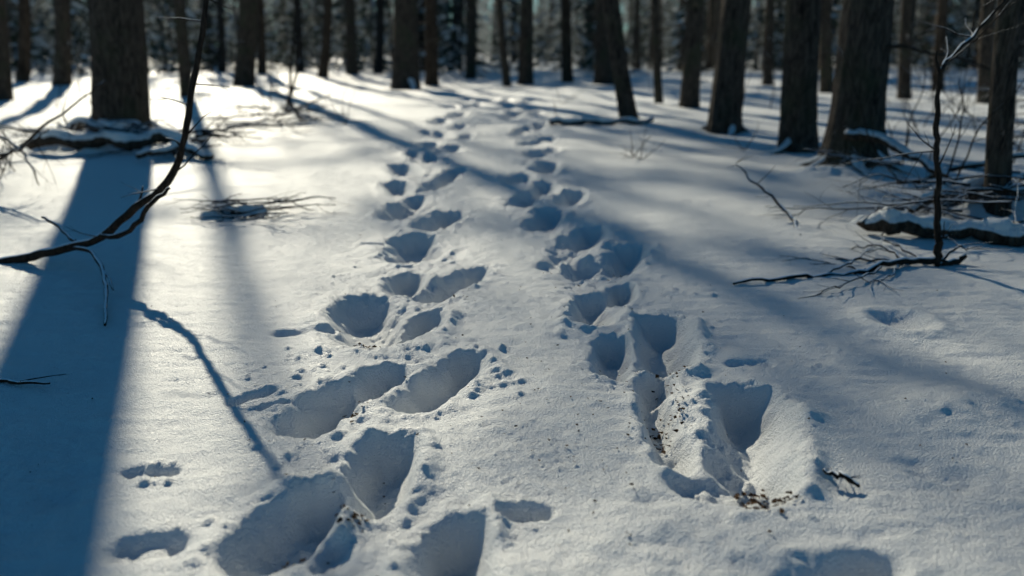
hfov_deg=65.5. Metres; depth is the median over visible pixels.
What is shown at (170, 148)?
fallen log
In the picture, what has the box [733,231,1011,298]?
fallen branch
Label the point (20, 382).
fallen twig
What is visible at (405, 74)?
pine tree
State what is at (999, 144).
pine tree
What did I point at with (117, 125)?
fallen log
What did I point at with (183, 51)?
pine tree
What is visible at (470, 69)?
pine tree
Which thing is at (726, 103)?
pine tree
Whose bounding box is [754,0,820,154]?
pine tree
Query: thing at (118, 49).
pine tree
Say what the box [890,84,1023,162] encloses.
brush pile
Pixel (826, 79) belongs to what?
pine tree
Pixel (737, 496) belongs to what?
leaf litter
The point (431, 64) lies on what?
pine tree
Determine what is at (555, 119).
fallen log
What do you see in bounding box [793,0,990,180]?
pine tree
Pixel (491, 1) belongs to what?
sky
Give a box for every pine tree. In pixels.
[0,0,13,100]
[15,0,30,81]
[48,0,72,85]
[88,0,163,126]
[173,0,191,96]
[216,0,226,72]
[232,0,284,86]
[236,0,266,73]
[293,0,304,71]
[308,0,364,74]
[317,0,332,77]
[373,0,388,73]
[390,0,452,89]
[418,0,438,85]
[464,0,476,78]
[487,0,533,84]
[495,0,511,86]
[554,0,573,82]
[569,0,638,118]
[593,0,613,84]
[651,0,719,103]
[676,0,720,107]
[700,0,750,136]
[750,0,833,92]
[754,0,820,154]
[761,0,774,85]
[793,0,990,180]
[893,0,940,99]
[930,0,957,90]
[976,0,995,103]
[983,0,1023,216]
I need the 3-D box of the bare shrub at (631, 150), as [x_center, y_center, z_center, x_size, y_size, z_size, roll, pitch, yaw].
[1.226,-2.900,12.100,6.366,0.874,7.114,-15,22,-40]
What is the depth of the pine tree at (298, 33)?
34.02 m
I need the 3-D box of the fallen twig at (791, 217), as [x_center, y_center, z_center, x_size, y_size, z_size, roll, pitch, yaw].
[1.742,-0.623,5.247,0.260,0.410,0.880,-5,18,-17]
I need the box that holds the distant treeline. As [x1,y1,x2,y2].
[34,0,995,53]
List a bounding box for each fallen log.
[25,99,213,160]
[56,114,173,131]
[135,135,208,160]
[545,101,653,126]
[856,179,1023,246]
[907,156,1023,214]
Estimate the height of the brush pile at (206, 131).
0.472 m
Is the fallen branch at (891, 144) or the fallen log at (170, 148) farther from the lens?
the fallen log at (170, 148)
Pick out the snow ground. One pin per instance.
(132, 441)
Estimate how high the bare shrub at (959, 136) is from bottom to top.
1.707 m
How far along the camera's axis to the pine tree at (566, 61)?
28.60 m
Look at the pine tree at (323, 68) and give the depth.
28.58 m
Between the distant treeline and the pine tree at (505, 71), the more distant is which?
the distant treeline
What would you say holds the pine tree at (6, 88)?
on the snow ground
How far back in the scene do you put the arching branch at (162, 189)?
4.00 m
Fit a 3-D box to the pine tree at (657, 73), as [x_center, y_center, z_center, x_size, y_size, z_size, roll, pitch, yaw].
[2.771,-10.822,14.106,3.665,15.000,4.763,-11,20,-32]
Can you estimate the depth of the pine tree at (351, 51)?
30.50 m
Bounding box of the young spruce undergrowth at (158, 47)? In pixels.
[6,0,1023,76]
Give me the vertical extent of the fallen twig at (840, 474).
0.030 m
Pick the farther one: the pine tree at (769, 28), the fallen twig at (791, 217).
the pine tree at (769, 28)
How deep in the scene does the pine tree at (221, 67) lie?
32.80 m
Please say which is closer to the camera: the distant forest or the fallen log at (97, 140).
the fallen log at (97, 140)
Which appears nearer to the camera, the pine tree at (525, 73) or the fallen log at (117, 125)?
the fallen log at (117, 125)
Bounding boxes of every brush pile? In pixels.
[0,110,291,159]
[152,187,349,221]
[182,91,356,134]
[759,143,1023,233]
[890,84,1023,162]
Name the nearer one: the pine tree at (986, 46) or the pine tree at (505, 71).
the pine tree at (986, 46)
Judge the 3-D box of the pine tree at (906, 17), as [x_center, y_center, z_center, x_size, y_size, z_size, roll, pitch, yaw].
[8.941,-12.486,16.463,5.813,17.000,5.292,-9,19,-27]
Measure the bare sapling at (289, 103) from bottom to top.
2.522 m
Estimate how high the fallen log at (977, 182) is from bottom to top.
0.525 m
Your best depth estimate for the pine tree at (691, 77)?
14.75 m
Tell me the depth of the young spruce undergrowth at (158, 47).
38.50 m
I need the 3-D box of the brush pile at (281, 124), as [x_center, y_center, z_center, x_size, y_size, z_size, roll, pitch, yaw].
[-3.588,-2.586,11.331,2.567,0.650,2.686,0,17,0]
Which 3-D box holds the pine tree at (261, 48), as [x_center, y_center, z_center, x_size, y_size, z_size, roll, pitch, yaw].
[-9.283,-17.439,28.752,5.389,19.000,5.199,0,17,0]
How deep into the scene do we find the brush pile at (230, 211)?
5.37 m
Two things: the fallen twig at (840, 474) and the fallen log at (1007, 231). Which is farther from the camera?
the fallen log at (1007, 231)
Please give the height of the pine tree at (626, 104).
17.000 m
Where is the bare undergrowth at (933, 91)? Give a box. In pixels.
[9,0,1023,116]
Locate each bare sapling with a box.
[257,0,335,123]
[833,0,1018,266]
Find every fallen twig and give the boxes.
[0,374,66,384]
[727,155,801,234]
[822,466,860,487]
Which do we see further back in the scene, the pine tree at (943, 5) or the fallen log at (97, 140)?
the pine tree at (943, 5)
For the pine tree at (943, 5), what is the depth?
22.11 m
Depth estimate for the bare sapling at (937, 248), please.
4.10 m
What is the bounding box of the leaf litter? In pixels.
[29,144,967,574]
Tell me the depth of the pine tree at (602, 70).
25.30 m
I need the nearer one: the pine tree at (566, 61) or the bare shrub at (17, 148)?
the bare shrub at (17, 148)
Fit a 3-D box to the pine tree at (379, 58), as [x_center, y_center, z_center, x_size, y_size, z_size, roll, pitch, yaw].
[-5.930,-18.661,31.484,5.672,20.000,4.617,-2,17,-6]
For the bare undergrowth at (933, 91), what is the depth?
15.83 m
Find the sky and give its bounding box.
[79,0,961,38]
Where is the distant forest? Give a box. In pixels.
[6,0,1023,71]
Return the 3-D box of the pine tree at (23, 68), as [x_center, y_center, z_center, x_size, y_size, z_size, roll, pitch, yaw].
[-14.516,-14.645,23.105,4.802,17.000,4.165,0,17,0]
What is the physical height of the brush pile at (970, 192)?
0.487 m
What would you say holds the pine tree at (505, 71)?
on the snow ground
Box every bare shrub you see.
[0,80,105,192]
[328,74,768,159]
[804,16,1023,198]
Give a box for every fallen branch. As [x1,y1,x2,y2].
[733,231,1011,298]
[843,128,1023,206]
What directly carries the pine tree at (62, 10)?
on the snow ground
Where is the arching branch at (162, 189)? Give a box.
[0,0,234,325]
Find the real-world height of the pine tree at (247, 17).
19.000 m
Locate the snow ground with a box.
[0,53,1023,575]

